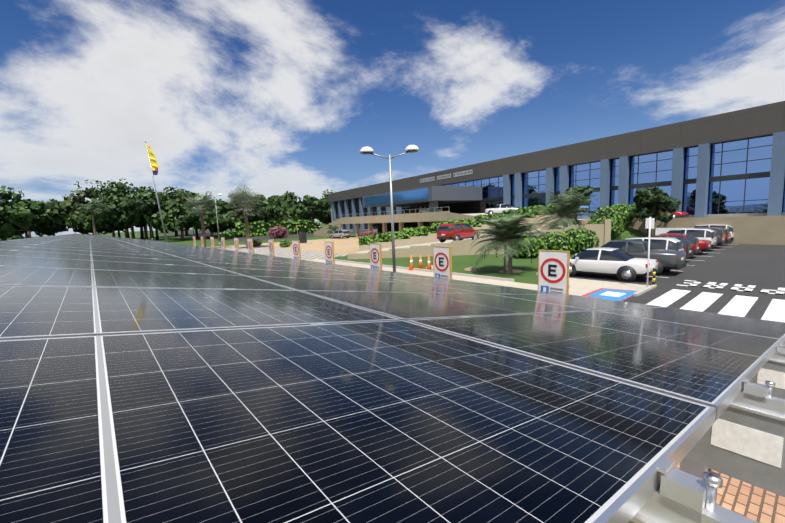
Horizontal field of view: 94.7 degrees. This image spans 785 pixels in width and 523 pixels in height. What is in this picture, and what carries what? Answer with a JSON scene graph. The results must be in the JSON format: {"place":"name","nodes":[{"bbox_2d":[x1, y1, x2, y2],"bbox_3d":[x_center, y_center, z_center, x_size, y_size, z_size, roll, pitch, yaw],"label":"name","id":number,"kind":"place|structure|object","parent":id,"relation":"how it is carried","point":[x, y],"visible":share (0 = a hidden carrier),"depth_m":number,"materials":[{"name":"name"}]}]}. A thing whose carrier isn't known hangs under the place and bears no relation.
{"place":"outdoors","nodes":[
{"label":"outdoors","id":0,"kind":"place"},
{"bbox_2d":[22,231,49,238],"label":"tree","id":1,"kind":"object","parent":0,"point":[36,233],"depth_m":115.53,"materials":[{"name":"green plant"}]},
{"bbox_2d":[148,230,355,241],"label":"lawn","id":2,"kind":"structure","parent":0,"point":[215,234],"depth_m":100.31,"materials":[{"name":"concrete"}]},
{"bbox_2d":[165,189,191,235],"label":"tree","id":3,"kind":"object","parent":2,"relation":"on","point":[178,193],"visible":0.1,"depth_m":123.66,"materials":[{"name":"green plant"}]},
{"bbox_2d":[191,210,235,236],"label":"tree","id":4,"kind":"object","parent":2,"relation":"on","point":[224,222],"visible":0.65,"depth_m":94.41,"materials":[{"name":"green plant"}]},
{"bbox_2d":[200,199,236,232],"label":"tree","id":5,"kind":"object","parent":2,"relation":"on","point":[220,207],"visible":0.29,"depth_m":99.04,"materials":[{"name":"green plant"}]},
{"bbox_2d":[221,210,239,231],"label":"tree","id":6,"kind":"object","parent":2,"relation":"on","point":[237,219],"visible":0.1,"depth_m":105.15,"materials":[{"name":"green plant"}]},
{"bbox_2d":[228,202,265,222],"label":"tree","id":7,"kind":"object","parent":2,"relation":"on","point":[241,218],"visible":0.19,"depth_m":106.52,"materials":[{"name":"green plant"}]},
{"bbox_2d":[260,207,281,221],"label":"tree","id":8,"kind":"object","parent":2,"relation":"on","point":[270,218],"visible":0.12,"depth_m":102.15,"materials":[{"name":"green plant"}]},
{"bbox_2d":[268,195,293,210],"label":"tree","id":9,"kind":"object","parent":2,"relation":"on","point":[285,205],"visible":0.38,"depth_m":118.85,"materials":[{"name":"green plant"}]},
{"bbox_2d":[282,205,308,221],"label":"tree","id":10,"kind":"object","parent":2,"relation":"on","point":[292,209],"visible":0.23,"depth_m":117.81,"materials":[{"name":"green plant"}]},
{"bbox_2d":[292,196,330,219],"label":"tree","id":11,"kind":"object","parent":2,"relation":"on","point":[311,208],"visible":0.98,"depth_m":115.82,"materials":[{"name":"green plant"}]},
{"bbox_2d":[24,223,646,300],"bbox_3d":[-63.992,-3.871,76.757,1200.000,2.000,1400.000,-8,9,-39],"label":"ground","id":12,"kind":"structure","parent":0,"point":[491,265],"depth_m":28.46,"materials":[{"name":"green plant"}]},
{"bbox_2d":[0,221,24,240],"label":"tree","id":13,"kind":"object","parent":12,"relation":"on","point":[16,235],"visible":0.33,"depth_m":74.22,"materials":[{"name":"green plant"}]},
{"bbox_2d":[0,185,46,231],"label":"tree","id":14,"kind":"object","parent":12,"relation":"on","point":[5,197],"visible":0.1,"depth_m":81.44,"materials":[{"name":"green plant"}]},
{"bbox_2d":[0,199,47,237],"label":"tree","id":15,"kind":"object","parent":12,"relation":"on","point":[23,215],"visible":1,"depth_m":73.29,"materials":[{"name":"green plant"}]},
{"bbox_2d":[13,199,69,235],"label":"tree","id":16,"kind":"object","parent":12,"relation":"on","point":[52,229],"visible":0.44,"depth_m":89.48,"materials":[{"name":"green plant"}]},
{"bbox_2d":[55,190,98,223],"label":"tree","id":17,"kind":"object","parent":12,"relation":"on","point":[68,205],"visible":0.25,"depth_m":93.02,"materials":[{"name":"green plant"}]},
{"bbox_2d":[44,201,121,234],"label":"tree","id":18,"kind":"object","parent":12,"relation":"on","point":[81,225],"visible":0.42,"depth_m":89.45,"materials":[{"name":"green plant"}]},
{"bbox_2d":[77,200,108,234],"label":"tall palm","id":19,"kind":"object","parent":12,"relation":"on","point":[91,212],"visible":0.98,"depth_m":85.87,"materials":[{"name":"green plant"}]},
{"bbox_2d":[71,202,133,236],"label":"tree","id":20,"kind":"object","parent":12,"relation":"on","point":[107,222],"visible":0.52,"depth_m":90.45,"materials":[{"name":"green plant"}]},
{"bbox_2d":[74,178,137,237],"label":"tree","id":21,"kind":"object","parent":12,"relation":"on","point":[94,192],"visible":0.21,"depth_m":114.05,"materials":[{"name":"green plant"}]},
{"bbox_2d":[96,186,149,238],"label":"tree","id":22,"kind":"object","parent":12,"relation":"on","point":[141,227],"visible":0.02,"depth_m":122.12,"materials":[{"name":"green plant"}]},
{"bbox_2d":[86,192,167,238],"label":"tree","id":23,"kind":"object","parent":12,"relation":"on","point":[130,201],"visible":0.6,"depth_m":94.53,"materials":[{"name":"green plant"}]},
{"bbox_2d":[101,192,162,239],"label":"tree","id":24,"kind":"object","parent":12,"relation":"on","point":[129,216],"visible":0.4,"depth_m":94.76,"materials":[{"name":"green plant"}]},
{"bbox_2d":[116,186,159,238],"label":"tree","id":25,"kind":"object","parent":12,"relation":"on","point":[141,189],"visible":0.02,"depth_m":119.13,"materials":[{"name":"green plant"}]},
{"bbox_2d":[133,202,164,239],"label":"tree","id":26,"kind":"object","parent":12,"relation":"on","point":[156,231],"depth_m":105.14,"materials":[{"name":"green plant"}]},
{"bbox_2d":[145,141,167,241],"bbox_3d":[-38.980,-10.839,60.002,1.722,17.633,1.159,-8,9,-39],"label":"flagpole","id":27,"kind":"object","parent":12,"relation":"on","point":[153,164],"visible":0.96,"depth_m":59.37,"materials":[{"name":"grey"}]},
{"bbox_2d":[157,186,183,235],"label":"tree","id":28,"kind":"object","parent":12,"relation":"on","point":[166,195],"visible":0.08,"depth_m":127.68,"materials":[{"name":"green plant"}]},
{"bbox_2d":[154,200,192,238],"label":"tree","id":29,"kind":"object","parent":12,"relation":"on","point":[168,203],"visible":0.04,"depth_m":98.08,"materials":[{"name":"green plant"}]},
{"bbox_2d":[145,203,211,240],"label":"tree","id":30,"kind":"object","parent":12,"relation":"on","point":[176,217],"visible":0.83,"depth_m":88.87,"materials":[{"name":"green plant"}]},
{"bbox_2d":[173,192,224,237],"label":"tree","id":31,"kind":"object","parent":12,"relation":"on","point":[182,200],"visible":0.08,"depth_m":103.62,"materials":[{"name":"green plant"}]},
{"bbox_2d":[184,191,218,246],"bbox_3d":[-28.481,-6.098,54.126,5.567,8.702,5.448,-8,9,-39],"label":"fan palm","id":32,"kind":"object","parent":12,"relation":"on","point":[206,202],"visible":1,"depth_m":53.76,"materials":[{"name":"green plant"}]},
{"bbox_2d":[207,193,222,245],"bbox_3d":[-30.856,-7.337,63.721,2.222,9.110,1.860,-8,9,-39],"label":"street lamp","id":33,"kind":"object","parent":12,"relation":"on","point":[219,194],"visible":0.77,"depth_m":63.69,"materials":[{"name":"grey"}]},
{"bbox_2d":[207,244,245,248],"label":"dirt yard","id":34,"kind":"structure","parent":12,"relation":"on","point":[229,246],"depth_m":59.77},
{"bbox_2d":[217,230,238,239],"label":"hedge","id":35,"kind":"object","parent":12,"relation":"on","point":[226,235],"visible":0.83,"depth_m":89.30,"materials":[{"name":"green"}]},
{"bbox_2d":[252,239,262,246],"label":"yard shrub","id":36,"kind":"object","parent":12,"relation":"on","point":[257,242],"visible":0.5,"depth_m":55.76,"materials":[{"name":"green plant"}]},
{"bbox_2d":[242,197,296,223],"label":"tree","id":37,"kind":"object","parent":12,"relation":"on","point":[272,208],"visible":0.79,"depth_m":101.19,"materials":[{"name":"green plant"}]},
{"bbox_2d":[234,220,319,237],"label":"clipped hedge","id":38,"kind":"object","parent":12,"relation":"on","point":[261,228],"visible":0.85,"depth_m":99.51,"materials":[{"name":"green"}]},
{"bbox_2d":[269,226,287,238],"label":"bougainvillea","id":39,"kind":"object","parent":12,"relation":"on","point":[276,232],"visible":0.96,"depth_m":81.16,"materials":[{"name":"pink"}]},
{"bbox_2d":[219,246,347,259],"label":"sidewalk","id":40,"kind":"structure","parent":12,"relation":"on","point":[288,253],"depth_m":42.30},
{"bbox_2d":[224,184,264,248],"bbox_3d":[-21.143,-6.568,52.313,6.035,9.439,6.199,-8,9,-39],"label":"fan palm","id":41,"kind":"object","parent":40,"relation":"on","point":[239,198],"visible":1,"depth_m":51.49,"materials":[{"name":"green plant"}]},
{"bbox_2d":[281,191,303,204],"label":"tree","id":42,"kind":"object","parent":12,"relation":"on","point":[291,196],"visible":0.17,"depth_m":147.44,"materials":[{"name":"green plant"}]},
{"bbox_2d":[245,237,358,254],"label":"dirt yard","id":43,"kind":"structure","parent":12,"relation":"on","point":[346,246],"depth_m":52.31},
{"bbox_2d":[279,240,291,247],"bbox_3d":[-15.434,-2.562,52.191,1.924,1.328,1.917,-8,9,-39],"label":"yard shrub","id":44,"kind":"object","parent":43,"relation":"on","point":[285,243],"visible":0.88,"depth_m":51.65,"materials":[{"name":"green plant"}]},
{"bbox_2d":[299,233,312,243],"bbox_3d":[-14.625,-3.796,59.049,2.989,1.800,2.777,-8,9,-39],"label":"monument stone","id":45,"kind":"object","parent":43,"relation":"on","point":[302,238],"visible":0.75,"depth_m":58.67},
{"bbox_2d":[330,230,349,238],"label":"silver car","id":46,"kind":"object","parent":43,"relation":"on","point":[340,234],"visible":0.96,"depth_m":70.81,"materials":[{"name":"grey paint"}]},
{"bbox_2d":[358,230,375,238],"bbox_3d":[-3.605,-3.612,53.517,2.846,2.258,2.840,-8,9,-39],"label":"bougainvillea","id":47,"kind":"object","parent":43,"relation":"on","point":[364,232],"visible":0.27,"depth_m":53.09,"materials":[{"name":"pink"}]},
{"bbox_2d":[294,195,318,220],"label":"tree","id":48,"kind":"object","parent":12,"relation":"on","point":[300,204],"visible":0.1,"depth_m":129.98,"materials":[{"name":"green plant"}]},
{"bbox_2d":[315,199,330,225],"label":"tree","id":49,"kind":"object","parent":12,"relation":"on","point":[326,204],"visible":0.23,"depth_m":145.53,"materials":[{"name":"green plant"}]},
{"bbox_2d":[318,210,330,224],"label":"tree","id":50,"kind":"object","parent":12,"relation":"on","point":[326,221],"visible":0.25,"depth_m":145.44,"materials":[{"name":"green plant"}]},
{"bbox_2d":[320,189,334,210],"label":"tree","id":51,"kind":"object","parent":12,"relation":"on","point":[325,194],"visible":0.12,"depth_m":157.03,"materials":[{"name":"green plant"}]},
{"bbox_2d":[326,224,340,237],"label":"small palm","id":52,"kind":"object","parent":12,"relation":"on","point":[332,229],"visible":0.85,"depth_m":74.97,"materials":[{"name":"green plant"}]},
{"bbox_2d":[314,206,475,237],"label":"entrance platform","id":53,"kind":"structure","parent":12,"relation":"on","point":[410,220],"depth_m":64.75,"materials":[{"name":"beige"}]},
{"bbox_2d":[419,206,440,212],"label":"white platform car","id":54,"kind":"object","parent":53,"relation":"on","point":[425,210],"visible":0.23,"depth_m":60.92,"materials":[{"name":"white paint"}]},
{"bbox_2d":[408,255,413,270],"bbox_3d":[1.235,0.067,23.631,0.460,1.000,0.460,-8,9,-39],"label":"traffic cone","id":55,"kind":"object","parent":12,"relation":"on","point":[411,266],"visible":0.96,"depth_m":23.55,"materials":[{"name":"orange"}]},
{"bbox_2d":[418,255,422,268],"bbox_3d":[1.837,0.044,23.611,0.460,1.000,0.460,-8,9,-39],"label":"traffic cone","id":56,"kind":"object","parent":12,"relation":"on","point":[420,264],"visible":0.81,"depth_m":23.52,"materials":[{"name":"orange"}]},
{"bbox_2d":[427,255,431,269],"bbox_3d":[2.299,0.116,22.827,0.460,1.000,0.460,-8,9,-39],"label":"traffic cone","id":57,"kind":"object","parent":12,"relation":"on","point":[428,265],"visible":0.62,"depth_m":22.74,"materials":[{"name":"orange"}]},
{"bbox_2d":[261,254,656,300],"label":"kerbs","id":58,"kind":"structure","parent":12,"relation":"on","point":[642,291],"depth_m":20.08,"materials":[{"name":"concrete"}]},
{"bbox_2d":[464,267,479,270],"bbox_3d":[5.006,0.511,22.776,1.200,0.300,0.960,-8,9,-39],"label":"dirt mound","id":59,"kind":"object","parent":12,"relation":"on","point":[470,269],"visible":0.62,"depth_m":22.46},
{"bbox_2d":[468,210,562,273],"bbox_3d":[6.833,-1.128,20.925,4.894,3.528,4.954,-4,7,-10],"label":"young palm","id":60,"kind":"object","parent":12,"relation":"on","point":[507,234],"visible":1,"depth_m":20.35,"materials":[{"name":"green plant"}]},
{"bbox_2d":[511,236,544,258],"bbox_3d":[10.280,-1.045,28.154,3.286,2.124,2.937,-8,9,-39],"label":"round shrub","id":61,"kind":"object","parent":12,"relation":"on","point":[524,254],"visible":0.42,"depth_m":27.12,"materials":[{"name":"green plant"}]},
{"bbox_2d":[328,101,784,232],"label":"building","id":62,"kind":"structure","parent":12,"relation":"on","point":[730,164],"depth_m":41.28,"materials":[{"name":"grey"}]},
{"bbox_2d":[537,231,575,255],"bbox_3d":[12.752,-1.282,28.610,3.457,2.259,3.164,-8,9,-39],"label":"round shrub","id":63,"kind":"object","parent":12,"relation":"on","point":[553,243],"visible":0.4,"depth_m":27.59,"materials":[{"name":"green plant"}]},
{"bbox_2d":[526,189,605,231],"bbox_3d":[15.919,-3.880,32.805,6.781,5.454,5.751,-1,7,14],"label":"young palm","id":64,"kind":"object","parent":12,"relation":"on","point":[566,207],"visible":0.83,"depth_m":32.36,"materials":[{"name":"green plant"}]},
{"bbox_2d":[560,185,593,224],"bbox_3d":[19.669,-6.077,38.980,3.896,4.185,3.332,-8,9,-39],"label":"tree","id":65,"kind":"object","parent":12,"relation":"on","point":[584,189],"visible":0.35,"depth_m":38.24,"materials":[{"name":"green plant"}]},
{"bbox_2d":[565,227,599,253],"bbox_3d":[15.154,-1.565,29.402,3.262,2.573,3.009,-8,9,-39],"label":"round shrub","id":66,"kind":"object","parent":12,"relation":"on","point":[584,239],"visible":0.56,"depth_m":28.46,"materials":[{"name":"green plant"}]},
{"bbox_2d":[587,215,624,239],"bbox_3d":[20.127,-3.176,34.327,3.697,2.490,3.306,-8,9,-39],"label":"round shrub","id":67,"kind":"object","parent":12,"relation":"on","point":[615,227],"visible":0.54,"depth_m":33.38,"materials":[{"name":"green plant"}]},
{"bbox_2d":[569,278,646,290],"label":"sidewalk","id":68,"kind":"structure","parent":12,"relation":"on","point":[586,285],"depth_m":16.17,"materials":[{"name":"concrete"}]},
{"bbox_2d":[590,205,629,227],"bbox_3d":[21.984,-4.376,36.630,3.840,2.740,3.424,-8,9,-39],"label":"round shrub","id":69,"kind":"object","parent":12,"relation":"on","point":[618,213],"visible":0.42,"depth_m":35.69,"materials":[{"name":"green plant"}]},
{"bbox_2d":[609,202,637,224],"bbox_3d":[24.426,-5.011,38.353,3.496,2.564,3.131,-8,9,-39],"label":"round shrub","id":70,"kind":"object","parent":12,"relation":"on","point":[630,209],"visible":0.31,"depth_m":37.32,"materials":[{"name":"green plant"}]},
{"bbox_2d":[633,187,680,236],"bbox_3d":[24.948,-4.497,34.373,3.481,5.225,3.677,-5,7,-18],"label":"tree","id":71,"kind":"object","parent":12,"relation":"on","point":[651,202],"visible":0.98,"depth_m":33.76,"materials":[{"name":"green plant"}]},
{"bbox_2d":[0,0,784,236],"label":"sky","id":72,"kind":"structure","parent":0,"point":[269,97],"materials":[{"name":"blue"}]},
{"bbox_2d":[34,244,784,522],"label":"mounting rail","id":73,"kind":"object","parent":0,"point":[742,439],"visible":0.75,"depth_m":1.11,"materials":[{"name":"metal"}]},
{"bbox_2d":[0,234,784,522],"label":"solar panels","id":74,"kind":"object","parent":73,"relation":"on","point":[137,385],"visible":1,"depth_m":0.78,"materials":[{"name":"black glass"}]},
{"bbox_2d":[308,259,629,299],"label":"sidewalk","id":75,"kind":"structure","parent":0,"point":[516,284],"depth_m":19.15,"materials":[{"name":"concrete"}]},
{"bbox_2d":[582,288,636,300],"bbox_3d":[8.754,1.301,14.509,2.600,0.008,1.450,-8,9,-39],"label":"accessible parking marking","id":76,"kind":"object","parent":75,"relation":"on","point":[613,294],"visible":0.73,"depth_m":14.46,"materials":[{"name":"blue paint"}]},
{"bbox_2d":[348,212,784,258],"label":"retaining wall","id":77,"kind":"structure","parent":0,"point":[765,230],"depth_m":31.45,"materials":[{"name":"concrete"}]},
{"bbox_2d":[436,223,479,242],"bbox_3d":[6.154,-2.683,33.414,4.400,1.720,2.180,-8,9,-39],"label":"red suv","id":78,"kind":"object","parent":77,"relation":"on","point":[455,231],"visible":0.9,"depth_m":32.24,"materials":[{"name":"red paint"}]},
{"bbox_2d":[358,204,559,244],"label":"hedge","id":79,"kind":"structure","parent":77,"relation":"on","point":[407,233],"depth_m":38.45,"materials":[{"name":"green"}]},
{"bbox_2d":[485,204,517,214],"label":"white car","id":80,"kind":"object","parent":77,"relation":"on","point":[498,209],"visible":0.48,"depth_m":46.97,"materials":[{"name":"white paint"}]},
{"bbox_2d":[638,208,688,218],"bbox_3d":[27.715,-4.921,37.200,2.100,1.570,4.050,-7,8,-33],"label":"red car","id":81,"kind":"object","parent":77,"relation":"on","point":[678,214],"visible":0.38,"depth_m":35.54,"materials":[{"name":"red paint"}]},
{"bbox_2d":[569,244,739,285],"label":"asphalt road bays","id":82,"kind":"object","parent":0,"point":[694,259],"depth_m":18.89,"materials":[{"name":"asphalt"}]},
{"bbox_2d":[569,247,658,281],"bbox_3d":[10.597,0.066,18.386,2.120,1.520,4.550,-8,9,-39],"label":"white sedan car","id":83,"kind":"object","parent":82,"relation":"on","point":[622,265],"visible":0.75,"depth_m":17.40,"materials":[{"name":"white paint"}]},
{"bbox_2d":[574,239,686,275],"bbox_3d":[12.799,-0.313,19.841,2.200,1.750,5.000,-8,9,-39],"label":"car","id":84,"kind":"object","parent":82,"relation":"on","point":[668,260],"visible":0.44,"depth_m":18.39,"materials":[{"name":"grey paint"}]},
{"bbox_2d":[624,237,683,250],"bbox_3d":[14.600,-0.593,21.720,2.180,1.720,4.400,-8,9,-39],"label":"white suv","id":85,"kind":"object","parent":82,"relation":"on","point":[663,243],"visible":0.08,"depth_m":20.13,"materials":[{"name":"white paint"}]},
{"bbox_2d":[655,228,686,234],"bbox_3d":[22.910,-1.885,29.471,0.089,1.700,2.600,-7,8,-33],"label":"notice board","id":86,"kind":"object","parent":82,"relation":"on","point":[658,231],"visible":0.14,"depth_m":29.99,"materials":[{"name":"white paint"}]},
{"bbox_2d":[652,234,700,253],"bbox_3d":[18.610,-1.079,25.074,2.100,1.570,4.050,-8,9,-39],"label":"red hatchback car","id":87,"kind":"object","parent":82,"relation":"on","point":[696,243],"visible":0.21,"depth_m":23.61,"materials":[{"name":"red paint"}]},
{"bbox_2d":[671,237,693,257],"bbox_3d":[16.682,-0.796,23.350,2.100,1.570,4.050,-8,9,-39],"label":"car","id":88,"kind":"object","parent":82,"relation":"on","point":[688,246],"visible":0.17,"depth_m":21.74,"materials":[{"name":"black paint"}]},
{"bbox_2d":[659,233,711,254],"bbox_3d":[20.539,-1.337,26.801,2.120,1.520,4.550,-8,9,-39],"label":"red hatchback car","id":89,"kind":"object","parent":82,"relation":"on","point":[705,245],"visible":0.17,"depth_m":24.96,"materials":[{"name":"red paint"}]},
{"bbox_2d":[667,228,716,246],"bbox_3d":[22.511,-1.715,28.456,2.180,1.720,4.400,-8,9,-39],"label":"white suv","id":90,"kind":"object","parent":82,"relation":"on","point":[705,234],"visible":0.29,"depth_m":26.88,"materials":[{"name":"white paint"}]},
{"bbox_2d":[686,227,725,246],"bbox_3d":[24.568,-1.985,30.027,2.180,1.720,4.400,-8,9,-39],"label":"dark car","id":91,"kind":"object","parent":82,"relation":"on","point":[720,233],"visible":0.19,"depth_m":28.16,"materials":[{"name":"grey paint"}]},
{"bbox_2d":[694,225,733,239],"bbox_3d":[28.552,-2.539,33.322,2.180,1.720,4.400,-8,9,-39],"label":"white car","id":92,"kind":"object","parent":82,"relation":"on","point":[729,228],"visible":0.1,"depth_m":31.61,"materials":[{"name":"white paint"}]},
{"bbox_2d":[717,227,730,245],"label":"red car","id":93,"kind":"object","parent":82,"relation":"on","point":[727,235],"visible":0.25,"depth_m":29.80,"materials":[{"name":"red paint"}]},
{"bbox_2d":[623,244,784,318],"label":"parking lot pavement","id":94,"kind":"structure","parent":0,"point":[760,267],"depth_m":16.66,"materials":[{"name":"asphalt"}]},
{"bbox_2d":[645,217,654,287],"bbox_3d":[10.523,-0.311,14.861,0.060,3.000,0.300,-8,9,-39],"label":"sign post","id":95,"kind":"object","parent":94,"relation":"on","point":[649,224],"visible":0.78,"depth_m":14.78,"materials":[{"name":"metal"}]},
{"bbox_2d":[652,268,655,287],"bbox_3d":[11.067,0.701,15.320,0.105,0.840,0.110,-8,9,-39],"label":"striped bollard","id":96,"kind":"object","parent":94,"relation":"on","point":[653,276],"visible":0.92,"depth_m":15.28,"materials":[{"name":"yellow paint"}]},
{"bbox_2d":[572,244,784,321],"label":"road markings","id":97,"kind":"object","parent":94,"relation":"on","point":[739,305],"visible":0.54,"depth_m":12.72,"materials":[{"name":"white paint"}]},
{"bbox_2d":[676,463,784,522],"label":"carport pavers","id":98,"kind":"object","parent":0,"point":[752,502],"depth_m":4.12,"materials":[{"name":"brick"}]},
{"bbox_2d":[679,459,707,478],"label":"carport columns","id":99,"kind":"structure","parent":98,"relation":"on","point":[692,468],"depth_m":3.74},
{"label":"asphalt road lane","id":100,"kind":"structure","parent":0,"visible":0},
{"bbox_2d":[210,237,214,247],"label":"parking sign","id":101,"kind":"object","parent":100,"relation":"on","point":[212,242],"visible":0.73,"depth_m":23.28,"materials":[{"name":"white"}]},
{"bbox_2d":[221,237,225,249],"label":"parking sign","id":102,"kind":"object","parent":100,"relation":"on","point":[223,242],"visible":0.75,"depth_m":21.36,"materials":[{"name":"white"}]},
{"bbox_2d":[234,238,238,251],"bbox_3d":[-8.411,0.071,19.707,0.064,2.713,0.510,-7,7,-42],"label":"parking sign","id":103,"kind":"object","parent":100,"relation":"on","point":[236,242],"visible":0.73,"depth_m":19.53,"materials":[{"name":"white"}]},
{"bbox_2d":[247,239,253,252],"bbox_3d":[-6.877,0.229,17.804,0.062,2.713,0.510,-10,9,-42],"label":"parking sign","id":104,"kind":"object","parent":100,"relation":"on","point":[250,246],"visible":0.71,"depth_m":17.62,"materials":[{"name":"white"}]},
{"bbox_2d":[268,239,274,255],"bbox_3d":[-5.255,0.378,15.930,0.062,2.713,0.510,-7,7,-37],"label":"parking sign","id":105,"kind":"object","parent":100,"relation":"on","point":[271,247],"visible":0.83,"depth_m":15.75,"materials":[{"name":"white"}]},
{"bbox_2d":[292,240,300,259],"bbox_3d":[-3.612,0.542,13.929,0.062,2.713,0.510,-9,9,-43],"label":"parking sign","id":106,"kind":"object","parent":100,"relation":"on","point":[296,249],"visible":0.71,"depth_m":13.76,"materials":[{"name":"white"}]},
{"bbox_2d":[324,242,334,263],"bbox_3d":[-2.033,0.692,12.067,0.062,2.713,0.510,-8,8,-40],"label":"parking sign","id":107,"kind":"object","parent":100,"relation":"on","point":[329,253],"visible":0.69,"depth_m":11.90,"materials":[{"name":"white"}]},
{"bbox_2d":[369,243,381,269],"bbox_3d":[-0.439,0.844,10.190,0.062,2.713,0.510,-6,8,-36],"label":"parking sign","id":108,"kind":"object","parent":100,"relation":"on","point":[375,255],"visible":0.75,"depth_m":10.02,"materials":[{"name":"white"}]},
{"bbox_2d":[360,145,418,271],"bbox_3d":[-0.002,-1.663,15.525,2.500,6.415,0.586,-2,7,-1],"label":"street lamp","id":109,"kind":"object","parent":100,"relation":"on","point":[408,149],"visible":0.9,"depth_m":15.27,"materials":[{"name":"grey"}]},
{"bbox_2d":[433,246,451,278],"bbox_3d":[1.157,1.006,8.222,0.062,2.713,0.510,-9,10,-39],"label":"parking sign","id":110,"kind":"object","parent":100,"relation":"on","point":[442,261],"visible":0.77,"depth_m":8.04,"materials":[{"name":"white"}]},
{"bbox_2d":[538,250,569,293],"bbox_3d":[2.791,1.157,6.331,0.062,2.713,0.510,-8,9,-43],"label":"parking sign","id":111,"kind":"object","parent":100,"relation":"on","point":[553,269],"visible":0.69,"depth_m":6.18,"materials":[{"name":"white"}]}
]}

